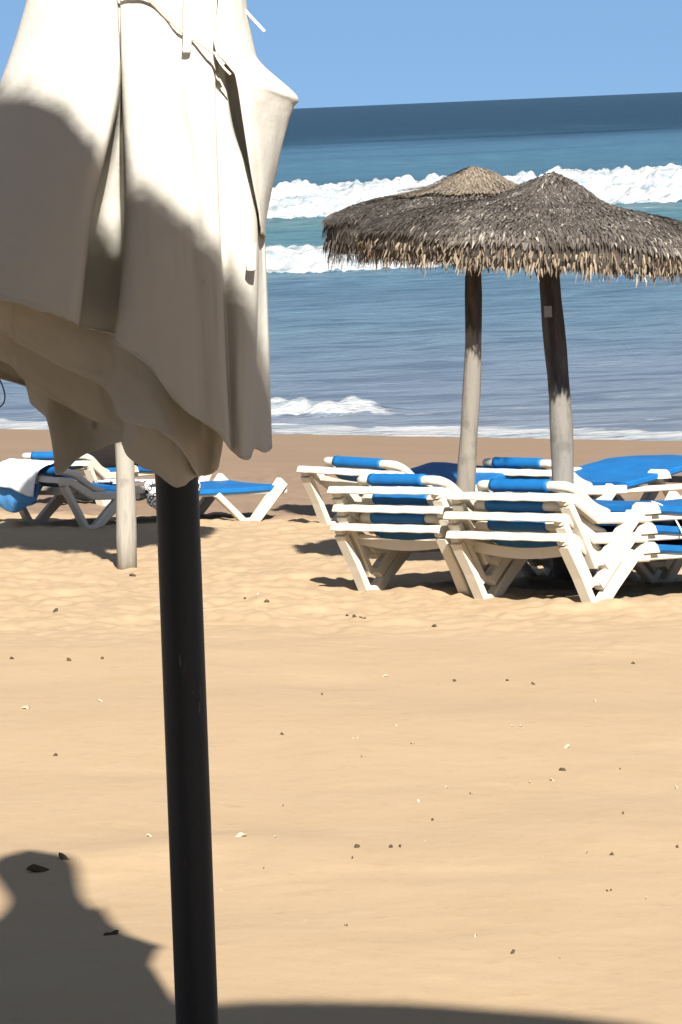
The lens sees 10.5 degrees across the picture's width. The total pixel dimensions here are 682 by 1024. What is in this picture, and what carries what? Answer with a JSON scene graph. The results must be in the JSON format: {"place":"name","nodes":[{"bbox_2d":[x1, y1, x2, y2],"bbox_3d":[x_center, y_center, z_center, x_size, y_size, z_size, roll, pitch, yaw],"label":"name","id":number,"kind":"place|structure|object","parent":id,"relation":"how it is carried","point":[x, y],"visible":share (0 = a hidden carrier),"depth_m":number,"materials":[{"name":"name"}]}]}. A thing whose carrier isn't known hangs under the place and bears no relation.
{"place":"outdoors","nodes":[
{"label":"outdoors","id":0,"kind":"place"},
{"bbox_2d":[77,443,137,467],"bbox_3d":[-1.787,-0.616,28.157,0.544,0.577,0.352,-1,6,15],"label":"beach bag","id":1,"kind":"object","parent":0,"point":[104,457],"depth_m":28.00,"materials":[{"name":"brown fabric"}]},
{"bbox_2d":[0,429,681,1023],"bbox_3d":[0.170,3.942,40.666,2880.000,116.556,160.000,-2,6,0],"label":"beach sand","id":2,"kind":"structure","parent":0,"point":[498,863],"depth_m":11.10,"materials":[{"name":"beige sand"}]},
{"bbox_2d":[26,864,49,871],"bbox_3d":[-0.743,0.882,9.158,0.064,0.033,0.026,-3,6,-6],"label":"driftwood scrap","id":3,"kind":"object","parent":2,"relation":"on","point":[35,868],"visible":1,"depth_m":9.15,"materials":[{"name":"brown wood"}]},
{"bbox_2d":[58,852,68,859],"bbox_3d":[-0.692,0.866,9.289,0.018,0.029,0.045,-7,8,-38],"label":"driftwood scrap","id":4,"kind":"object","parent":2,"relation":"on","point":[62,856],"visible":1,"depth_m":9.29,"materials":[{"name":"brown wood"}]},
{"bbox_2d":[103,930,118,935],"bbox_3d":[-0.509,0.936,8.236,0.036,0.021,0.025,-5,7,-23],"label":"driftwood scrap","id":5,"kind":"object","parent":2,"relation":"on","point":[114,932],"visible":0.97,"depth_m":8.23,"materials":[{"name":"brown wood"}]},
{"bbox_2d":[21,452,211,505],"bbox_3d":[-1.730,-0.287,28.285,0.772,0.432,1.839,1,4,30],"label":"sun lounger","id":6,"kind":"object","parent":2,"relation":"on","point":[89,467],"visible":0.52,"depth_m":27.56,"materials":[{"name":"white plastic"}]},
{"bbox_2d":[0,0,298,1023],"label":"folded parasol","id":7,"kind":"object","parent":2,"relation":"on","point":[140,144],"visible":1,"depth_m":5.35,"materials":[{"name":"white fabric"}]},
{"bbox_2d":[19,466,287,528],"bbox_3d":[-1.311,-0.119,24.966,1.839,0.432,0.772,-3,4,-36],"label":"sun lounger","id":8,"kind":"object","parent":2,"relation":"on","point":[62,488],"visible":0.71,"depth_m":24.82,"materials":[{"name":"white plastic"}]},
{"bbox_2d":[0,483,39,512],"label":"towel","id":9,"kind":"object","parent":8,"relation":"hanging from","point":[12,501],"visible":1,"depth_m":24.58,"materials":[{"name":"blue fabric"}]},
{"bbox_2d":[0,458,74,496],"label":"towel","id":10,"kind":"object","parent":8,"relation":"on","point":[18,475],"visible":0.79,"depth_m":24.47,"materials":[{"name":"white fabric"}]},
{"bbox_2d":[93,478,200,508],"bbox_3d":[-1.307,-0.136,24.902,0.441,0.215,0.725,-7,8,-34],"label":"towel","id":11,"kind":"object","parent":8,"relation":"on","point":[149,485],"visible":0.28,"depth_m":24.52,"materials":[{"name":"fabric"}]},
{"bbox_2d":[115,171,276,569],"bbox_3d":[-1.232,-0.973,20.077,1.847,2.700,2.647,-2,6,0],"label":"thatched parasol","id":12,"kind":"object","parent":2,"relation":"on","point":[126,537],"depth_m":20.20,"materials":[{"name":"wood"}]},
{"bbox_2d":[234,832,245,836],"bbox_3d":[-0.265,0.844,9.704,0.044,0.018,0.022,-6,7,-28],"label":"shell fragment","id":13,"kind":"object","parent":2,"relation":"on","point":[240,834],"visible":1,"depth_m":9.70,"materials":[{"name":"white"}]},
{"bbox_2d":[319,166,563,491],"bbox_3d":[0.868,-1.000,23.661,1.953,2.389,1.935,-2,6,0],"label":"thatched parasol","id":14,"kind":"object","parent":2,"relation":"on","point":[463,184],"visible":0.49,"depth_m":23.40,"materials":[{"name":"beige wicker"}]},
{"bbox_2d":[296,456,598,524],"bbox_3d":[0.778,-0.125,24.909,2.152,0.505,0.903,-2,4,-44],"label":"sun lounger","id":15,"kind":"object","parent":2,"relation":"on","point":[337,466],"visible":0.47,"depth_m":24.48,"materials":[{"name":"white plastic"}]},
{"bbox_2d":[330,513,661,594],"bbox_3d":[0.864,0.195,18.833,1.839,0.432,0.772,-2,2,-44],"label":"sun lounger","id":16,"kind":"object","parent":2,"relation":"on","point":[423,535],"visible":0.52,"depth_m":18.35,"materials":[{"name":"white plastic"}]},
{"bbox_2d":[332,494,656,576],"bbox_3d":[0.871,0.103,18.836,1.839,0.432,0.772,-2,2,-45],"label":"sun lounger","id":17,"kind":"object","parent":16,"relation":"on","point":[379,567],"visible":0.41,"depth_m":18.38,"materials":[{"name":"white plastic"}]},
{"bbox_2d":[327,473,680,558],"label":"sun lounger","id":18,"kind":"object","parent":17,"relation":"on","point":[373,483],"visible":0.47,"depth_m":18.23,"materials":[{"name":"white plastic"}]},
{"bbox_2d":[351,171,681,579],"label":"thatched parasol","id":19,"kind":"object","parent":2,"relation":"on","point":[550,227],"visible":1,"depth_m":18.62,"materials":[{"name":"wicker"}]},
{"bbox_2d":[445,520,681,602],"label":"sun lounger","id":20,"kind":"object","parent":2,"relation":"on","point":[519,549],"visible":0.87,"depth_m":17.70,"materials":[{"name":"white plastic"}]},
{"bbox_2d":[443,500,681,589],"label":"sun lounger","id":21,"kind":"object","parent":20,"relation":"on","point":[640,533],"visible":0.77,"depth_m":17.63,"materials":[{"name":"white plastic"}]},
{"bbox_2d":[447,478,681,569],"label":"sun lounger","id":22,"kind":"object","parent":21,"relation":"on","point":[574,501],"visible":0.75,"depth_m":17.57,"materials":[{"name":"white plastic"}]},
{"bbox_2d":[651,501,681,532],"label":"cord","id":23,"kind":"object","parent":22,"relation":"hanging from","point":[676,521],"visible":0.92,"depth_m":17.89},
{"bbox_2d":[476,455,681,500],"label":"sun lounger","id":24,"kind":"object","parent":2,"relation":"on","point":[613,478],"visible":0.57,"depth_m":25.03,"materials":[{"name":"white plastic"}]},
{"bbox_2d":[0,92,681,440],"bbox_3d":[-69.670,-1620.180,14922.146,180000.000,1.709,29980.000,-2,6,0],"label":"sea","id":25,"kind":"structure","parent":0,"point":[354,350],"depth_m":73.98,"materials":[{"name":"liquid"}]},
{"bbox_2d":[0,0,681,108],"label":"sky","id":26,"kind":"structure","parent":0,"point":[329,53],"materials":[{"name":"blue"}]}
]}

